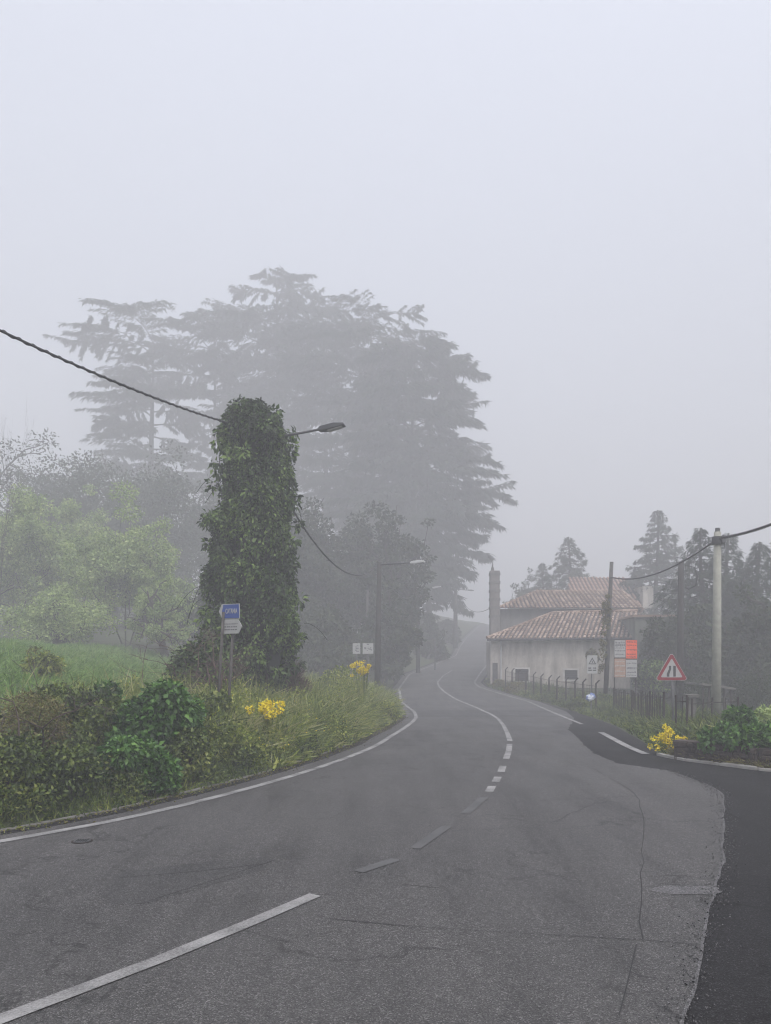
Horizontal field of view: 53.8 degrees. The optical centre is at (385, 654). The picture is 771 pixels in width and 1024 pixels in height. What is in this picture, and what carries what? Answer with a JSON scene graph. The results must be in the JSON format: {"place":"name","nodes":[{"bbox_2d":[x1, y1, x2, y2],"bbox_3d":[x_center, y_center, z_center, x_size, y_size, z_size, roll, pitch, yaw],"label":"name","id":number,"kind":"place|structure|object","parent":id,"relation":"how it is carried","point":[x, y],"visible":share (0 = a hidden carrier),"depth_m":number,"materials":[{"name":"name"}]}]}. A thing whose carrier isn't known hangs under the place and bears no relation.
{"place":"outdoors","nodes":[
{"label":"outdoors","id":0,"kind":"place"},
{"bbox_2d":[0,625,770,1023],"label":"road","id":1,"kind":"structure","parent":0,"point":[744,997],"depth_m":5.82,"materials":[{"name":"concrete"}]},
{"bbox_2d":[0,716,408,834],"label":"leaf litter","id":2,"kind":"object","parent":1,"relation":"on","point":[266,772],"visible":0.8,"depth_m":9.70,"materials":[{"name":"plant"}]},
{"bbox_2d":[0,625,725,1023],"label":"road surface","id":3,"kind":"object","parent":1,"relation":"attached to","point":[544,865],"visible":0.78,"depth_m":5.43,"materials":[{"name":"asphalt"}]},
{"bbox_2d":[98,856,275,904],"bbox_3d":[-1.413,1.688,5.767,1.446,0.001,0.846,0,0,-28],"label":"road patch","id":4,"kind":"object","parent":3,"relation":"on","point":[138,887],"visible":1,"depth_m":5.74,"materials":[{"name":"asphalt"}]},
{"bbox_2d":[0,625,479,841],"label":"road edge line","id":5,"kind":"object","parent":3,"relation":"on","point":[223,794],"visible":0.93,"depth_m":9.37,"materials":[{"name":"paint"}]},
{"bbox_2d":[0,670,511,1023],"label":"road centre line","id":6,"kind":"object","parent":3,"relation":"on","point":[25,1009],"visible":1,"depth_m":4.26,"materials":[{"name":"paint"}]},
{"bbox_2d":[120,760,710,1014],"bbox_3d":[1.895,1.687,7.817,3.928,0.003,8.322,0,0,36],"label":"road crack","id":7,"kind":"object","parent":3,"relation":"on","point":[528,933],"visible":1,"depth_m":4.91,"materials":[{"name":"asphalt"}]},
{"bbox_2d":[355,797,486,871],"bbox_3d":[0.537,1.684,7.421,0.236,0.001,3.388,0,0,24],"label":"road centre line","id":8,"kind":"object","parent":3,"relation":"on","point":[427,839],"visible":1,"depth_m":6.94,"materials":[{"name":"paint"}]},
{"bbox_2d":[650,886,721,893],"bbox_3d":[2.160,1.687,5.460,0.520,0.001,0.200,0,0,0],"label":"road scar","id":9,"kind":"object","parent":3,"relation":"on","point":[678,889],"visible":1,"depth_m":5.47,"materials":[{"name":"asphalt"}]},
{"bbox_2d":[647,768,746,1023],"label":"loose grit","id":10,"kind":"object","parent":3,"relation":"on","point":[692,955],"visible":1,"depth_m":5.12,"materials":[{"name":"gravel"}]},
{"bbox_2d":[677,773,725,1023],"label":"road seam","id":11,"kind":"object","parent":3,"relation":"on","point":[687,1004],"visible":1,"depth_m":4.60,"materials":[{"name":"asphalt"}]},
{"bbox_2d":[0,599,770,828],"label":"ground","id":12,"kind":"structure","parent":0,"point":[465,627],"depth_m":43.96,"materials":[{"name":"plant"}]},
{"bbox_2d":[0,395,33,602],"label":"bare tree","id":13,"kind":"object","parent":12,"relation":"on","point":[4,534],"visible":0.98,"depth_m":36.01,"materials":[{"name":"grey plant"}]},
{"bbox_2d":[0,731,48,802],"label":"bramble bush","id":14,"kind":"object","parent":12,"relation":"on","point":[16,757],"visible":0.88,"depth_m":7.86,"materials":[{"name":"green plant"}]},
{"bbox_2d":[0,688,73,753],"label":"weed thicket","id":15,"kind":"object","parent":12,"relation":"on","point":[42,715],"visible":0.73,"depth_m":9.48,"materials":[{"name":"green plant"}]},
{"bbox_2d":[19,646,67,683],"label":"leafy shrub","id":16,"kind":"object","parent":12,"relation":"on","point":[49,661],"visible":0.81,"depth_m":16.35,"materials":[{"name":"green plant"}]},
{"bbox_2d":[0,482,86,639],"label":"spring tree","id":17,"kind":"object","parent":12,"relation":"on","point":[37,562],"visible":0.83,"depth_m":40.25,"materials":[{"name":"green plant"}]},
{"bbox_2d":[0,666,115,754],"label":"dead branch","id":18,"kind":"object","parent":12,"relation":"on","point":[18,723],"visible":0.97,"depth_m":8.68,"materials":[{"name":"wood"}]},
{"bbox_2d":[29,680,88,743],"bbox_3d":[-4.437,0.816,10.356,0.893,0.944,0.936,0,0,-15],"label":"bramble bush","id":19,"kind":"object","parent":12,"relation":"on","point":[57,693],"visible":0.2,"depth_m":10.24,"materials":[{"name":"green plant"}]},
{"bbox_2d":[0,588,125,644],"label":"spring tree","id":20,"kind":"object","parent":12,"relation":"on","point":[47,620],"visible":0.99,"depth_m":33.05,"materials":[{"name":"green plant"}]},
{"bbox_2d":[35,741,105,799],"bbox_3d":[-3.530,1.289,8.486,0.809,0.682,0.705,0,0,0],"label":"bramble bush","id":21,"kind":"object","parent":12,"relation":"on","point":[80,761],"visible":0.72,"depth_m":8.36,"materials":[{"name":"green plant"}]},
{"bbox_2d":[0,428,146,626],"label":"bare tree","id":22,"kind":"object","parent":12,"relation":"on","point":[16,474],"visible":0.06,"depth_m":58.41,"materials":[{"name":"grey plant"}]},
{"bbox_2d":[34,484,125,640],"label":"spring tree","id":23,"kind":"object","parent":12,"relation":"on","point":[70,510],"visible":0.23,"depth_m":45.37,"materials":[{"name":"green plant"}]},
{"bbox_2d":[0,636,173,707],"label":"meadow grass","id":24,"kind":"structure","parent":12,"relation":"on","point":[94,657],"depth_m":22.59,"materials":[{"name":"plant"}]},
{"bbox_2d":[68,687,124,749],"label":"bramble bush","id":25,"kind":"object","parent":12,"relation":"on","point":[95,713],"visible":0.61,"depth_m":10.01,"materials":[{"name":"green plant"}]},
{"bbox_2d":[92,677,128,700],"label":"leafy shrub","id":26,"kind":"object","parent":12,"relation":"on","point":[109,684],"visible":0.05,"depth_m":11.04,"materials":[{"name":"green plant"}]},
{"bbox_2d":[19,448,206,628],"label":"evergreen tree","id":27,"kind":"object","parent":12,"relation":"on","point":[76,494],"visible":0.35,"depth_m":56.90,"materials":[{"name":"green plant"}]},
{"bbox_2d":[36,480,202,646],"bbox_3d":[-12.922,-4.479,39.069,9.308,8.461,5.829,0,0,-40],"label":"spring tree","id":28,"kind":"object","parent":12,"relation":"on","point":[134,564],"visible":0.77,"depth_m":37.60,"materials":[{"name":"green plant"}]},
{"bbox_2d":[93,731,167,786],"bbox_3d":[-3.103,1.288,9.263,0.889,0.737,0.973,0,0,-44],"label":"ivy bush","id":29,"kind":"object","parent":12,"relation":"on","point":[127,748],"visible":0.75,"depth_m":8.99,"materials":[{"name":"green plant"}]},
{"bbox_2d":[26,298,240,554],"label":"cedar tree","id":30,"kind":"object","parent":12,"relation":"on","point":[117,428],"visible":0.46,"depth_m":85.72,"materials":[{"name":"green plant"}]},
{"bbox_2d":[103,697,170,742],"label":"ivy bush","id":31,"kind":"object","parent":12,"relation":"on","point":[121,717],"visible":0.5,"depth_m":9.83,"materials":[{"name":"green plant"}]},
{"bbox_2d":[76,439,221,627],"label":"evergreen tree","id":32,"kind":"object","parent":12,"relation":"on","point":[199,534],"visible":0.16,"depth_m":60.22,"materials":[{"name":"green plant"}]},
{"bbox_2d":[133,751,184,796],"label":"ivy bush","id":33,"kind":"object","parent":12,"relation":"on","point":[166,768],"visible":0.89,"depth_m":9.06,"materials":[{"name":"green plant"}]},
{"bbox_2d":[123,573,197,657],"bbox_3d":[-10.173,-1.580,35.021,2.914,4.194,3.707,0,0,-44],"label":"spring tree","id":34,"kind":"object","parent":12,"relation":"on","point":[158,618],"visible":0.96,"depth_m":34.46,"materials":[{"name":"green plant"}]},
{"bbox_2d":[0,729,322,830],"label":"verge undergrowth","id":35,"kind":"object","parent":12,"relation":"on","point":[94,802],"visible":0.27,"depth_m":8.55,"materials":[{"name":"green plant"}]},
{"bbox_2d":[0,705,323,821],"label":"bramble foliage","id":36,"kind":"object","parent":12,"relation":"on","point":[132,782],"visible":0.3,"depth_m":8.85,"materials":[{"name":"green plant"}]},
{"bbox_2d":[124,676,207,753],"bbox_3d":[-3.006,0.961,10.297,1.136,1.360,1.227,0,0,0],"label":"ivy bush","id":37,"kind":"object","parent":12,"relation":"on","point":[176,711],"visible":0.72,"depth_m":9.99,"materials":[{"name":"green plant"}]},
{"bbox_2d":[0,741,352,831],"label":"kerb","id":38,"kind":"structure","parent":12,"relation":"on","point":[92,813],"depth_m":8.38,"materials":[{"name":"concrete"}]},
{"bbox_2d":[105,628,261,693],"bbox_3d":[-4.041,0.361,14.911,2.804,2.035,1.754,0,0,-42],"label":"dead branch","id":39,"kind":"object","parent":12,"relation":"on","point":[162,659],"visible":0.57,"depth_m":14.79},
{"bbox_2d":[163,726,213,782],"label":"bramble bush","id":40,"kind":"object","parent":12,"relation":"on","point":[190,746],"visible":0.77,"depth_m":9.88,"materials":[{"name":"green plant"}]},
{"bbox_2d":[162,631,228,693],"bbox_3d":[-3.798,0.405,15.168,1.385,1.788,1.343,0,0,0],"label":"vine shrub","id":41,"kind":"object","parent":12,"relation":"on","point":[187,654],"visible":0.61,"depth_m":14.88,"materials":[{"name":"green plant"}]},
{"bbox_2d":[0,658,407,770],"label":"tall grass","id":42,"kind":"structure","parent":12,"relation":"on","point":[298,704],"depth_m":13.82,"materials":[{"name":"plant"}]},
{"bbox_2d":[133,308,277,508],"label":"cedar tree","id":43,"kind":"object","parent":12,"relation":"on","point":[202,325],"visible":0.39,"depth_m":89.14,"materials":[{"name":"green plant"}]},
{"bbox_2d":[170,626,250,694],"bbox_3d":[-3.048,0.403,14.379,1.867,1.962,1.539,0,0,32],"label":"dead branch","id":44,"kind":"object","parent":12,"relation":"on","point":[215,668],"visible":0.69,"depth_m":14.33,"materials":[{"name":"wood"}]},
{"bbox_2d":[192,690,234,723],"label":"tangled shrub","id":45,"kind":"object","parent":12,"relation":"on","point":[227,704],"visible":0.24,"depth_m":11.87,"materials":[{"name":"green plant"}]},
{"bbox_2d":[171,583,273,649],"bbox_3d":[-8.128,-1.730,40.681,6.462,4.789,5.663,0,0,0],"label":"evergreen tree","id":46,"kind":"object","parent":12,"relation":"on","point":[193,616],"visible":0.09,"depth_m":39.08,"materials":[{"name":"green plant"}]},
{"bbox_2d":[217,604,241,700],"bbox_3d":[-2.539,0.344,12.376,0.513,2.349,0.130,0,0,16],"label":"direction sign","id":47,"kind":"object","parent":12,"relation":"on","point":[230,621],"visible":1,"depth_m":12.38,"materials":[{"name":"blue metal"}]},
{"bbox_2d":[209,721,258,763],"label":"weed clump","id":48,"kind":"object","parent":12,"relation":"on","point":[232,732],"visible":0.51,"depth_m":11.12,"materials":[{"name":"green plant"}]},
{"bbox_2d":[245,699,284,758],"bbox_3d":[-1.869,1.180,11.884,0.613,1.001,0.488,0,0,0],"label":"flowering broom","id":49,"kind":"object","parent":12,"relation":"on","point":[266,706],"visible":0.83,"depth_m":11.86,"materials":[{"name":"yellow plant"}]},
{"bbox_2d":[255,647,279,691],"bbox_3d":[-2.573,0.647,16.515,0.580,1.657,0.086,0,0,0],"label":"round road sign","id":50,"kind":"object","parent":12,"relation":"on","point":[274,661],"visible":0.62,"depth_m":16.50,"materials":[{"name":"metal"}]},
{"bbox_2d":[176,266,362,470],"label":"cedar tree","id":51,"kind":"object","parent":12,"relation":"on","point":[232,316],"visible":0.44,"depth_m":88.27,"materials":[{"name":"green plant"}]},
{"bbox_2d":[277,660,314,697],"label":"dead shrub","id":52,"kind":"object","parent":12,"relation":"on","point":[299,679],"visible":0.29,"depth_m":17.36,"materials":[{"name":"brown plant"}]},
{"bbox_2d":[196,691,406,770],"bbox_3d":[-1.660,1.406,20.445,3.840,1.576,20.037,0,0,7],"label":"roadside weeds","id":53,"kind":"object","parent":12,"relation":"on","point":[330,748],"visible":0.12,"depth_m":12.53,"materials":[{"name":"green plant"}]},
{"bbox_2d":[259,422,345,682],"bbox_3d":[-1.962,-1.823,16.797,2.182,6.492,0.270,0,0,12],"label":"street lamp","id":54,"kind":"object","parent":12,"relation":"on","point":[332,427],"visible":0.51,"depth_m":16.61,"materials":[{"name":"grey metal"}]},
{"bbox_2d":[177,394,326,698],"bbox_3d":[-3.026,-2.137,16.981,3.020,7.304,2.684,0,0,15],"label":"ivy plant","id":55,"kind":"object","parent":54,"relation":"attached to","point":[249,567],"visible":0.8,"depth_m":16.48,"materials":[{"name":"green plant"}]},
{"bbox_2d":[0,329,228,423],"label":"overhead cable","id":56,"kind":"object","parent":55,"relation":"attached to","point":[83,367],"visible":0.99,"depth_m":11.65,"materials":[{"name":"rubber"}]},
{"bbox_2d":[283,496,355,624],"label":"evergreen tree","id":57,"kind":"object","parent":12,"relation":"on","point":[316,567],"visible":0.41,"depth_m":46.50,"materials":[{"name":"green plant"}]},
{"bbox_2d":[291,709,348,744],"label":"weed thicket","id":58,"kind":"object","parent":12,"relation":"on","point":[326,722],"visible":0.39,"depth_m":13.85,"materials":[{"name":"green plant"}]},
{"bbox_2d":[227,299,423,537],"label":"cedar tree","id":59,"kind":"object","parent":12,"relation":"on","point":[306,453],"visible":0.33,"depth_m":84.42,"materials":[{"name":"green plant"}]},
{"bbox_2d":[287,602,370,678],"bbox_3d":[-3.302,-0.623,40.685,5.378,4.609,4.513,0,0,0],"label":"evergreen tree","id":60,"kind":"object","parent":12,"relation":"on","point":[318,651],"visible":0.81,"depth_m":39.83,"materials":[{"name":"green plant"}]},
{"bbox_2d":[318,664,359,691],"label":"leafy shrub","id":61,"kind":"object","parent":12,"relation":"on","point":[339,675],"visible":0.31,"depth_m":23.87,"materials":[{"name":"green plant"}]},
{"bbox_2d":[348,660,374,705],"bbox_3d":[-0.639,0.993,20.467,0.723,1.724,0.837,0,0,-9],"label":"flowering broom","id":62,"kind":"object","parent":12,"relation":"on","point":[363,670],"visible":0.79,"depth_m":20.51,"materials":[{"name":"yellow plant"}]},
{"bbox_2d":[315,510,410,663],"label":"evergreen tree","id":63,"kind":"object","parent":12,"relation":"on","point":[353,560],"visible":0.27,"depth_m":48.13,"materials":[{"name":"green plant"}]},
{"bbox_2d":[274,289,458,570],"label":"cedar tree","id":64,"kind":"object","parent":12,"relation":"on","point":[354,337],"visible":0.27,"depth_m":79.53,"materials":[{"name":"green plant"}]},
{"bbox_2d":[374,699,399,724],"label":"leafy shrub","id":65,"kind":"object","parent":12,"relation":"on","point":[393,712],"visible":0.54,"depth_m":20.89,"materials":[{"name":"green plant"}]},
{"bbox_2d":[344,499,437,656],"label":"evergreen tree","id":66,"kind":"object","parent":12,"relation":"on","point":[407,548],"visible":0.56,"depth_m":46.82,"materials":[{"name":"green plant"}]},
{"bbox_2d":[360,577,427,686],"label":"evergreen tree","id":67,"kind":"object","parent":12,"relation":"on","point":[400,636],"visible":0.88,"depth_m":42.41,"materials":[{"name":"green plant"}]},
{"bbox_2d":[374,560,424,689],"bbox_3d":[0.553,-0.865,30.800,2.102,5.905,0.258,0,0,13],"label":"street lamp","id":68,"kind":"object","parent":12,"relation":"on","point":[377,676],"visible":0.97,"depth_m":30.91,"materials":[{"name":"grey metal"}]},
{"bbox_2d":[320,332,517,627],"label":"cedar tree","id":69,"kind":"object","parent":12,"relation":"on","point":[448,407],"visible":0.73,"depth_m":73.09,"materials":[{"name":"green plant"}]},
{"bbox_2d":[369,430,489,617],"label":"cedar tree","id":70,"kind":"object","parent":12,"relation":"on","point":[449,576],"visible":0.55,"depth_m":72.03,"materials":[{"name":"green plant"}]},
{"bbox_2d":[412,613,450,659],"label":"evergreen tree","id":71,"kind":"object","parent":12,"relation":"on","point":[432,633],"visible":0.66,"depth_m":61.19,"materials":[{"name":"green plant"}]},
{"bbox_2d":[437,619,461,643],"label":"evergreen tree","id":72,"kind":"object","parent":12,"relation":"on","point":[446,624],"visible":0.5,"depth_m":77.50,"materials":[{"name":"green plant"}]},
{"bbox_2d":[453,588,473,647],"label":"street lamp","id":73,"kind":"object","parent":12,"relation":"on","point":[455,629],"visible":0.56,"depth_m":73.84,"materials":[{"name":"grey metal"}]},
{"bbox_2d":[502,567,533,608],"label":"garden tree","id":74,"kind":"object","parent":12,"relation":"on","point":[522,592],"visible":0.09,"depth_m":67.61,"materials":[{"name":"green plant"}]},
{"bbox_2d":[505,667,599,707],"bbox_3d":[7.591,1.430,35.745,0.440,1.568,12.720,0,0,-7],"label":"garden fence","id":75,"kind":"object","parent":12,"relation":"on","point":[556,686],"visible":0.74,"depth_m":34.27,"materials":[{"name":"metal"}]},
{"bbox_2d":[529,537,594,608],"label":"spruce tree","id":76,"kind":"object","parent":12,"relation":"on","point":[565,562],"visible":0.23,"depth_m":63.76,"materials":[{"name":"green plant"}]},
{"bbox_2d":[486,564,644,688],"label":"stone house","id":77,"kind":"structure","parent":12,"relation":"on","point":[554,643],"depth_m":43.18,"materials":[{"name":"beige paint"}]},
{"bbox_2d":[603,562,613,693],"bbox_3d":[9.366,-0.842,32.000,0.467,6.155,0.218,0,0,0],"label":"utility pole","id":78,"kind":"object","parent":12,"relation":"on","point":[606,669],"visible":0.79,"depth_m":31.92,"materials":[{"name":"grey wood"}]},
{"bbox_2d":[597,594,613,673],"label":"ivy plant","id":79,"kind":"object","parent":78,"relation":"attached to","point":[605,611],"visible":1,"depth_m":31.83,"materials":[{"name":"plant"}]},
{"bbox_2d":[566,577,652,614],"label":"building","id":80,"kind":"structure","parent":12,"relation":"on","point":[600,583],"depth_m":58.41,"materials":[{"name":"tile"}]},
{"bbox_2d":[484,677,760,747],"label":"verge weeds","id":81,"kind":"object","parent":12,"relation":"on","point":[642,726],"visible":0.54,"depth_m":20.73,"materials":[{"name":"green plant"}]},
{"bbox_2d":[614,640,636,692],"bbox_3d":[9.790,0.807,31.021,0.938,2.838,0.118,0,0,0],"label":"advertising board","id":82,"kind":"object","parent":12,"relation":"on","point":[625,658],"visible":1,"depth_m":30.97,"materials":[{"name":"metal"}]},
{"bbox_2d":[613,687,664,719],"bbox_3d":[7.630,1.571,23.195,0.129,1.320,8.766,0,0,9],"label":"iron fence","id":83,"kind":"object","parent":12,"relation":"on","point":[633,694],"visible":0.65,"depth_m":22.19,"materials":[{"name":"metal"}]},
{"bbox_2d":[617,615,676,689],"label":"outbuilding","id":84,"kind":"structure","parent":12,"relation":"on","point":[634,625],"depth_m":39.50,"materials":[{"name":"ceramic"}]},
{"bbox_2d":[631,656,670,701],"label":"leafy shrub","id":85,"kind":"object","parent":12,"relation":"on","point":[647,681],"visible":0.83,"depth_m":31.76,"materials":[{"name":"green plant"}]},
{"bbox_2d":[617,510,695,614],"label":"spruce tree","id":86,"kind":"object","parent":12,"relation":"on","point":[661,562],"visible":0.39,"depth_m":57.45,"materials":[{"name":"green plant"}]},
{"bbox_2d":[647,723,687,753],"bbox_3d":[4.793,1.462,12.887,0.677,0.591,0.445,0,0,26],"label":"flowering broom","id":87,"kind":"object","parent":12,"relation":"on","point":[665,740],"visible":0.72,"depth_m":12.87,"materials":[{"name":"yellow plant"}]},
{"bbox_2d":[598,527,743,701],"bbox_3d":[15.168,-1.653,36.181,9.216,8.818,8.923,0,0,0],"label":"spruce tree","id":88,"kind":"object","parent":12,"relation":"on","point":[703,595],"visible":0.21,"depth_m":35.74,"materials":[{"name":"green plant"}]},
{"bbox_2d":[656,654,686,724],"bbox_3d":[6.774,0.926,18.020,0.711,1.904,0.100,0,0,0],"label":"warning sign","id":89,"kind":"object","parent":12,"relation":"on","point":[671,670],"visible":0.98,"depth_m":17.99,"materials":[{"name":"metal"}]},
{"bbox_2d":[637,602,712,702],"bbox_3d":[12.881,0.022,33.100,3.666,4.613,2.798,0,0,14],"label":"garden tree","id":90,"kind":"object","parent":12,"relation":"on","point":[663,644],"visible":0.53,"depth_m":32.53,"materials":[{"name":"green plant"}]},
{"bbox_2d":[676,562,697,710],"bbox_3d":[10.287,-0.512,26.000,0.722,5.341,0.264,0,0,0],"label":"utility pole","id":91,"kind":"object","parent":12,"relation":"on","point":[680,634],"visible":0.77,"depth_m":25.91,"materials":[{"name":"brown wood"}]},
{"bbox_2d":[677,670,725,712],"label":"scrub","id":92,"kind":"object","parent":12,"relation":"on","point":[698,690],"visible":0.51,"depth_m":24.93,"materials":[{"name":"green plant"}]},
{"bbox_2d":[685,682,735,713],"bbox_3d":[10.032,1.440,23.500,1.025,1.190,1.300,0,0,0],"label":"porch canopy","id":93,"kind":"object","parent":12,"relation":"on","point":[709,686],"visible":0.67,"depth_m":22.97,"materials":[{"name":"metal"}]},
{"bbox_2d":[657,753,770,771],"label":"kerb","id":94,"kind":"structure","parent":12,"relation":"on","point":[741,766],"depth_m":11.64,"materials":[{"name":"concrete"}]},
{"bbox_2d":[663,746,770,767],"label":"dry grass","id":95,"kind":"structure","parent":12,"relation":"on","point":[671,752],"depth_m":11.51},
{"bbox_2d":[711,528,725,715],"bbox_3d":[8.513,-0.647,19.468,0.314,5.217,0.356,0,0,0],"label":"utility pole","id":96,"kind":"object","parent":12,"relation":"on","point":[716,542],"visible":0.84,"depth_m":19.41,"materials":[{"name":"concrete"}]},
{"bbox_2d":[667,532,770,620],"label":"spruce tree","id":97,"kind":"object","parent":12,"relation":"on","point":[727,547],"visible":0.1,"depth_m":37.70,"materials":[{"name":"green plant"}]},
{"bbox_2d":[673,739,770,765],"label":"stone wall","id":98,"kind":"structure","parent":12,"relation":"on","point":[689,748],"depth_m":11.73,"materials":[{"name":"stone"}]},
{"bbox_2d":[695,720,770,754],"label":"ivy hedge","id":99,"kind":"object","parent":98,"relation":"on","point":[722,734],"visible":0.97,"depth_m":11.59,"materials":[{"name":"green plant"}]},
{"bbox_2d":[688,606,770,706],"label":"garden tree","id":100,"kind":"object","parent":12,"relation":"on","point":[732,651],"visible":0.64,"depth_m":29.21,"materials":[{"name":"green plant"}]},
{"bbox_2d":[696,542,770,699],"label":"spruce tree","id":101,"kind":"object","parent":12,"relation":"on","point":[757,590],"visible":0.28,"depth_m":34.79,"materials":[{"name":"green plant"}]},
{"bbox_2d":[721,703,757,728],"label":"conical shrub","id":102,"kind":"object","parent":12,"relation":"on","point":[743,715],"visible":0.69,"depth_m":13.12,"materials":[{"name":"green plant"}]},
{"bbox_2d":[728,581,770,707],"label":"garden tree","id":103,"kind":"object","parent":12,"relation":"on","point":[761,662],"visible":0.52,"depth_m":28.71,"materials":[{"name":"green plant"}]},
{"bbox_2d":[729,668,770,710],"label":"scrub","id":104,"kind":"object","parent":12,"relation":"on","point":[755,696],"visible":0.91,"depth_m":23.77,"materials":[{"name":"green plant"}]},
{"bbox_2d":[754,704,770,723],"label":"leafy shrub","id":105,"kind":"object","parent":12,"relation":"on","point":[762,715],"visible":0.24,"depth_m":13.93,"materials":[{"name":"green plant"}]},
{"bbox_2d":[0,0,770,624],"label":"sky","id":106,"kind":"structure","parent":0,"point":[575,194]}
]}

